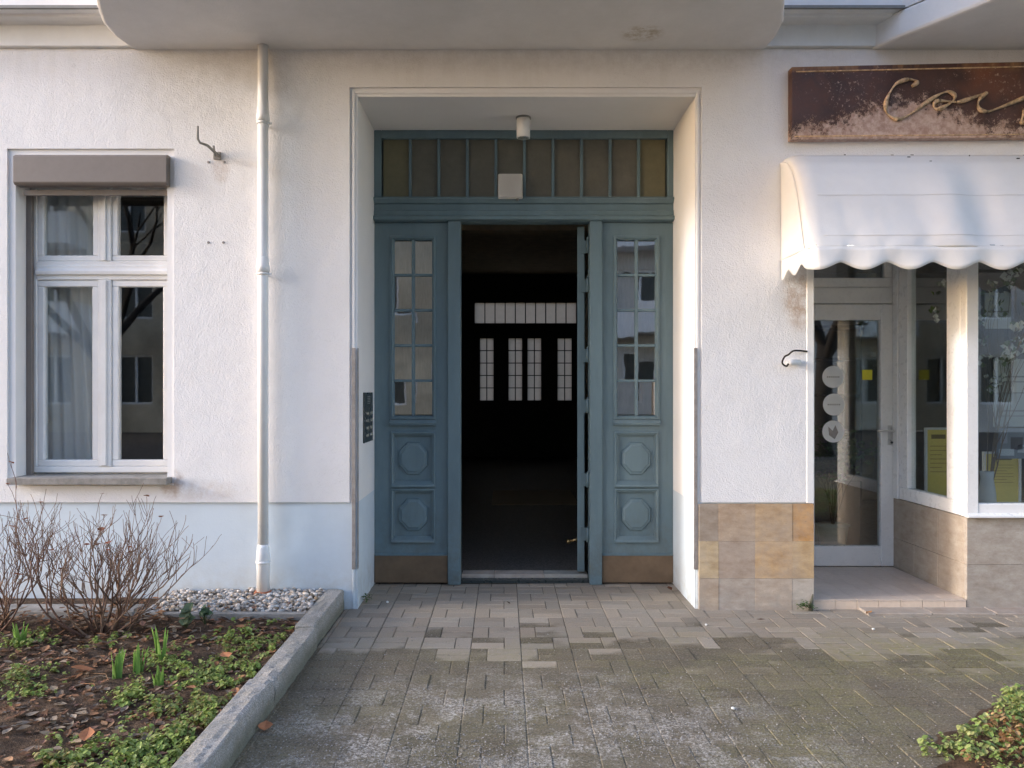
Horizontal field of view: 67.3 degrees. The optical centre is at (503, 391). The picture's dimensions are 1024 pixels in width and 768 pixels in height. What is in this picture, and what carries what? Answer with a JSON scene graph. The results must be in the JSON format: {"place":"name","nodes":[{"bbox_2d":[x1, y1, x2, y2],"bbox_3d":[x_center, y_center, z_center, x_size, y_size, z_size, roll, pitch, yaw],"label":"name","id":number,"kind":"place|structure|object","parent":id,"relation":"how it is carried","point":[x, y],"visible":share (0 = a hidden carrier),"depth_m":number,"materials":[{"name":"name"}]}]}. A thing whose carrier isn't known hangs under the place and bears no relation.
{"place":"outdoors","nodes":[
{"label":"outdoors","id":0,"kind":"place"},
{"bbox_2d":[1,598,162,603],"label":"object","id":1,"kind":"structure","parent":0,"point":[54,601],"depth_m":5.12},
{"bbox_2d":[0,611,299,767],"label":"flower bed soil","id":2,"kind":"structure","parent":0,"point":[14,743],"depth_m":3.67,"materials":[{"name":"brown soil"}]},
{"bbox_2d":[12,623,28,646],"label":"bulb shoots","id":3,"kind":"object","parent":2,"relation":"on","point":[23,636],"visible":0.84,"depth_m":4.15,"materials":[{"name":"green plant"}]},
{"bbox_2d":[0,493,88,633],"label":"bare shrub","id":4,"kind":"object","parent":2,"relation":"on","point":[6,612],"visible":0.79,"depth_m":4.37,"materials":[{"name":"brown plant"}]},
{"bbox_2d":[79,727,94,740],"bbox_3d":[-1.597,1.313,2.951,0.056,0.012,0.113,0,0,0],"label":"fallen leaf","id":5,"kind":"object","parent":2,"relation":"on","point":[86,733],"visible":1,"depth_m":2.96,"materials":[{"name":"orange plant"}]},
{"bbox_2d":[0,453,220,638],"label":"bare shrub","id":6,"kind":"object","parent":2,"relation":"on","point":[102,611],"visible":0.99,"depth_m":4.34,"materials":[{"name":"brown plant"}]},
{"bbox_2d":[111,647,125,678],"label":"bulb shoots","id":7,"kind":"object","parent":2,"relation":"on","point":[117,669],"visible":0.91,"depth_m":3.70,"materials":[{"name":"green plant"}]},
{"bbox_2d":[133,642,148,674],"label":"bulb shoots","id":8,"kind":"object","parent":2,"relation":"on","point":[138,667],"visible":0.95,"depth_m":3.76,"materials":[{"name":"green plant"}]},
{"bbox_2d":[0,617,293,767],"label":"ground cover","id":9,"kind":"object","parent":2,"relation":"on","point":[136,753],"visible":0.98,"depth_m":3.40,"materials":[{"name":"green plant"}]},
{"bbox_2d":[151,664,163,689],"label":"bulb shoots","id":10,"kind":"object","parent":2,"relation":"on","point":[158,680],"visible":0.91,"depth_m":3.58,"materials":[{"name":"green plant"}]},
{"bbox_2d":[151,626,167,660],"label":"bulb shoots","id":11,"kind":"object","parent":2,"relation":"on","point":[157,647],"visible":0.93,"depth_m":3.92,"materials":[{"name":"green plant"}]},
{"bbox_2d":[179,602,195,627],"bbox_3d":[-1.828,1.296,4.437,0.081,0.143,0.094,0,0,44],"label":"leafy plant","id":12,"kind":"object","parent":2,"relation":"on","point":[187,615],"visible":0.98,"depth_m":4.43,"materials":[{"name":"green plant"}]},
{"bbox_2d":[199,604,212,623],"bbox_3d":[-1.779,1.327,4.583,0.071,0.119,0.075,0,0,23],"label":"leafy plant","id":13,"kind":"object","parent":2,"relation":"on","point":[204,612],"visible":1,"depth_m":4.58,"materials":[{"name":"green plant"}]},
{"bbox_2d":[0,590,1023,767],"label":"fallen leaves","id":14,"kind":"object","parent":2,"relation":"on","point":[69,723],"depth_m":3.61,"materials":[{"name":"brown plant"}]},
{"bbox_2d":[220,652,231,656],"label":"fallen leaf","id":15,"kind":"object","parent":14,"relation":"on","point":[225,654],"visible":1,"depth_m":3.89,"materials":[{"name":"orange plant"}]},
{"bbox_2d":[144,598,292,611],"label":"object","id":16,"kind":"structure","parent":0,"point":[150,602],"depth_m":5.00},
{"bbox_2d":[146,587,325,611],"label":"pebbles","id":17,"kind":"object","parent":16,"relation":"on","point":[277,600],"visible":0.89,"depth_m":4.91,"materials":[{"name":"grey gravel"}]},
{"bbox_2d":[491,490,576,504],"bbox_3d":[0.400,1.409,10.300,1.100,0.010,1.400,0,0,0],"label":"door mat","id":18,"kind":"object","parent":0,"point":[533,497],"depth_m":10.22,"materials":[{"name":"fabric"}]},
{"bbox_2d":[268,577,944,660],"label":"ground","id":19,"kind":"structure","parent":0,"point":[532,610],"depth_m":5.16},
{"bbox_2d":[0,604,144,618],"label":"edging slab","id":20,"kind":"structure","parent":19,"relation":"on","point":[36,608],"depth_m":4.73,"materials":[{"name":"concrete"}]},
{"bbox_2d":[171,679,274,767],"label":"kerb stone","id":21,"kind":"object","parent":19,"relation":"on","point":[223,739],"visible":0.97,"depth_m":3.09,"materials":[{"name":"stone"}]},
{"bbox_2d":[141,612,306,620],"bbox_3d":[-1.700,1.401,4.685,1.000,0.118,0.040,0,0,0],"label":"edging strip","id":22,"kind":"object","parent":19,"relation":"on","point":[268,615],"visible":0.26,"depth_m":4.67,"materials":[{"name":"concrete"}]},
{"bbox_2d":[253,628,316,706],"bbox_3d":[-1.119,1.446,3.975,0.128,0.228,0.804,0,0,0],"label":"kerb stone","id":23,"kind":"object","parent":19,"relation":"on","point":[282,668],"visible":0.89,"depth_m":3.91,"materials":[{"name":"stone"}]},
{"bbox_2d":[295,589,343,645],"bbox_3d":[-1.130,1.439,4.779,0.126,0.241,0.793,0,0,0],"label":"kerb stone","id":24,"kind":"object","parent":19,"relation":"on","point":[321,616],"visible":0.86,"depth_m":4.71,"materials":[{"name":"stone"}]},
{"bbox_2d":[0,0,1023,610],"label":"apartment building","id":25,"kind":"structure","parent":19,"relation":"on","point":[612,318],"depth_m":5.18,"materials":[{"name":"paint"}]},
{"bbox_2d":[47,196,93,458],"bbox_3d":[-3.138,-0.475,5.500,0.624,2.030,0.036,0,0,0],"label":"curtain","id":26,"kind":"object","parent":25,"relation":"hanging from","point":[69,225],"visible":0.41,"depth_m":5.50,"materials":[{"name":"white fabric"}]},
{"bbox_2d":[7,155,171,484],"bbox_3d":[-2.750,-0.485,5.345,1.100,2.200,0.510,0,0,0],"label":"casement window","id":27,"kind":"structure","parent":25,"relation":"in","point":[106,178],"depth_m":5.32,"materials":[{"name":"white paint"}]},
{"bbox_2d":[196,126,220,159],"bbox_3d":[-1.948,-1.636,5.066,0.049,0.156,0.222,0,0,17],"label":"wall hook","id":28,"kind":"object","parent":25,"relation":"attached to","point":[216,155],"depth_m":5.09,"materials":[{"name":"metal"}]},
{"bbox_2d":[253,44,271,594],"bbox_3d":[-1.593,-0.441,5.100,0.138,3.702,0.138,0,0,45],"label":"drainpipe","id":29,"kind":"object","parent":25,"relation":"attached to","point":[263,561],"visible":0.94,"depth_m":5.07,"materials":[{"name":"white metal"}]},
{"bbox_2d":[363,392,372,442],"bbox_3d":[-0.974,0.182,5.553,0.014,0.355,0.355,0,0,0],"label":"intercom panel","id":30,"kind":"object","parent":25,"relation":"attached to","point":[367,417],"visible":1,"depth_m":5.50,"materials":[{"name":"metal"}]},
{"bbox_2d":[498,174,522,200],"bbox_3d":[0.051,-1.540,5.790,0.186,0.194,0.080,0,0,0],"label":"wall lamp","id":31,"kind":"object","parent":25,"relation":"attached to","point":[510,186],"visible":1,"depth_m":5.75,"materials":[{"name":"white glass"}]},
{"bbox_2d":[516,115,530,139],"bbox_3d":[0.144,-1.910,5.570,0.110,0.152,0.110,0,0,0],"label":"ceiling spot","id":32,"kind":"object","parent":25,"relation":"attached to","point":[523,127],"visible":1,"depth_m":5.53,"materials":[{"name":"white paint"}]},
{"bbox_2d":[373,130,674,584],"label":"entrance door","id":33,"kind":"structure","parent":25,"relation":"in","point":[428,184],"depth_m":5.85,"materials":[{"name":"teal paint"}]},
{"bbox_2d":[786,359,801,365],"bbox_3d":[1.936,-0.197,5.138,0.102,0.043,0.046,0,0,-20],"label":"cable connector","id":34,"kind":"object","parent":25,"relation":"attached to","point":[791,362],"visible":1,"depth_m":5.12,"materials":[{"name":"white paint"}]},
{"bbox_2d":[781,350,806,366],"bbox_3d":[1.940,-0.223,5.131,0.200,0.118,0.018,0,0,-17],"label":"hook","id":35,"kind":"object","parent":25,"relation":"attached to","point":[783,358],"visible":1,"depth_m":5.11,"materials":[{"name":"grey metal"}]},
{"bbox_2d":[815,324,861,504],"bbox_3d":[3.275,0.280,9.725,2.310,2.239,0.450,0,0,0],"label":"clothes shelf","id":36,"kind":"object","parent":25,"relation":"on","point":[852,361],"visible":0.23,"depth_m":9.62,"materials":[{"name":"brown wood"}]},
{"bbox_2d":[815,471,862,544],"bbox_3d":[2.975,1.079,7.150,0.490,0.639,0.540,0,0,0],"label":"cupboard","id":37,"kind":"object","parent":25,"relation":"on","point":[849,512],"visible":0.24,"depth_m":6.90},
{"bbox_2d":[815,420,876,544],"bbox_3d":[2.908,0.824,6.810,0.666,1.149,0.657,0,0,-32],"label":"potted plant","id":38,"kind":"object","parent":25,"relation":"on","point":[831,461],"visible":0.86,"depth_m":6.69,"materials":[{"name":"green plant"}]},
{"bbox_2d":[812,262,894,565],"bbox_3d":[2.653,0.039,6.150,1.146,2.718,0.141,0,0,0],"label":"shop door","id":39,"kind":"structure","parent":25,"relation":"in","point":[835,299],"depth_m":6.14,"materials":[{"name":"white plastic"}]},
{"bbox_2d":[780,154,1023,279],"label":"awning","id":40,"kind":"object","parent":25,"relation":"attached to","point":[863,212],"visible":1,"depth_m":4.79,"materials":[{"name":"fabric"}]},
{"bbox_2d":[788,62,1023,141],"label":"shop sign","id":41,"kind":"object","parent":25,"relation":"attached to","point":[941,102],"visible":1,"depth_m":5.10,"materials":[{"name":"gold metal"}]},
{"bbox_2d":[924,428,946,495],"bbox_3d":[3.391,0.571,6.000,0.213,0.584,0.024,0,0,0],"label":"poster board","id":42,"kind":"object","parent":25,"relation":"on","point":[935,460],"visible":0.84,"depth_m":6.00,"materials":[{"name":"paper"}]},
{"bbox_2d":[893,263,1023,606],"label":"wall","id":43,"kind":"structure","parent":25,"relation":"in","point":[964,547],"depth_m":5.30,"materials":[{"name":"paint"}]},
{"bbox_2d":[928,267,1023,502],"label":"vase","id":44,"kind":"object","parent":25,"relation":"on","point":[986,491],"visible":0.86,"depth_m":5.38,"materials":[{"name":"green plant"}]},
{"bbox_2d":[996,428,1023,458],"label":"photo print","id":45,"kind":"object","parent":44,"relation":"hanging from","point":[1013,445],"visible":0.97,"depth_m":5.42,"materials":[{"name":"paper"}]},
{"bbox_2d":[985,293,1010,328],"bbox_3d":[3.570,-0.585,5.555,0.185,0.256,0.014,0,0,0],"label":"hanging sheet","id":46,"kind":"object","parent":25,"relation":"hanging from","point":[1005,305],"visible":0.59,"depth_m":5.55,"materials":[{"name":"paper"}]},
{"bbox_2d":[982,452,1020,502],"bbox_3d":[3.638,0.628,5.620,0.274,0.383,0.024,0,0,0],"label":"poster board","id":47,"kind":"object","parent":25,"relation":"on","point":[1007,480],"visible":0.6,"depth_m":5.62,"materials":[{"name":"paper"}]},
{"bbox_2d":[993,393,1023,426],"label":"hanging sheet","id":48,"kind":"object","parent":25,"relation":"hanging from","point":[1016,419],"visible":0.74,"depth_m":5.55,"materials":[{"name":"paper"}]},
{"bbox_2d":[993,359,1023,392],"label":"hanging sheet","id":49,"kind":"object","parent":25,"relation":"hanging from","point":[1018,387],"visible":0.63,"depth_m":5.55,"materials":[{"name":"paper"}]},
{"bbox_2d":[859,607,1023,615],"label":"paving border","id":50,"kind":"object","parent":19,"relation":"on","point":[955,611],"visible":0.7,"depth_m":5.08,"materials":[{"name":"concrete"}]},
{"bbox_2d":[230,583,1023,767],"bbox_3d":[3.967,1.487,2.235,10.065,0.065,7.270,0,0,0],"label":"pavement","id":51,"kind":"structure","parent":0,"point":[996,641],"depth_m":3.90,"materials":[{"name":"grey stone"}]},
{"bbox_2d":[258,720,272,729],"bbox_3d":[-1.027,1.439,3.317,0.058,0.010,0.061,0,0,32],"label":"fallen leaf","id":52,"kind":"object","parent":51,"relation":"on","point":[265,725],"visible":1,"depth_m":3.32,"materials":[{"name":"brown plant"}]},
{"bbox_2d":[362,593,371,601],"bbox_3d":[-0.945,1.420,5.311,0.075,0.062,0.060,0,0,-25],"label":"weed","id":53,"kind":"object","parent":51,"relation":"on","point":[367,597],"visible":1,"depth_m":5.31,"materials":[{"name":"green plant"}]},
{"bbox_2d":[235,618,1016,767],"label":"grit","id":54,"kind":"object","parent":51,"relation":"on","point":[326,744],"visible":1,"depth_m":3.24,"materials":[{"name":"grey gravel"}]},
{"bbox_2d":[796,599,816,608],"bbox_3d":[2.015,1.415,5.116,0.139,0.066,0.052,0,0,0],"label":"weed","id":55,"kind":"object","parent":51,"relation":"on","point":[802,605],"visible":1,"depth_m":5.11,"materials":[{"name":"green plant"}]},
{"bbox_2d":[808,594,812,610],"bbox_3d":[2.052,1.406,5.136,0.032,0.113,0.032,0,0,22],"label":"dry stalk","id":56,"kind":"object","parent":51,"relation":"on","point":[811,607],"visible":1,"depth_m":5.13,"materials":[{"name":"plant"}]},
{"bbox_2d":[931,704,1023,767],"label":"tree pit soil","id":57,"kind":"object","parent":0,"point":[958,762],"visible":0.16,"depth_m":3.08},
{"bbox_2d":[917,683,1023,767],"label":"pit ground cover","id":58,"kind":"object","parent":57,"relation":"on","point":[1016,697],"visible":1,"depth_m":3.10,"materials":[{"name":"green plant"}]}
]}

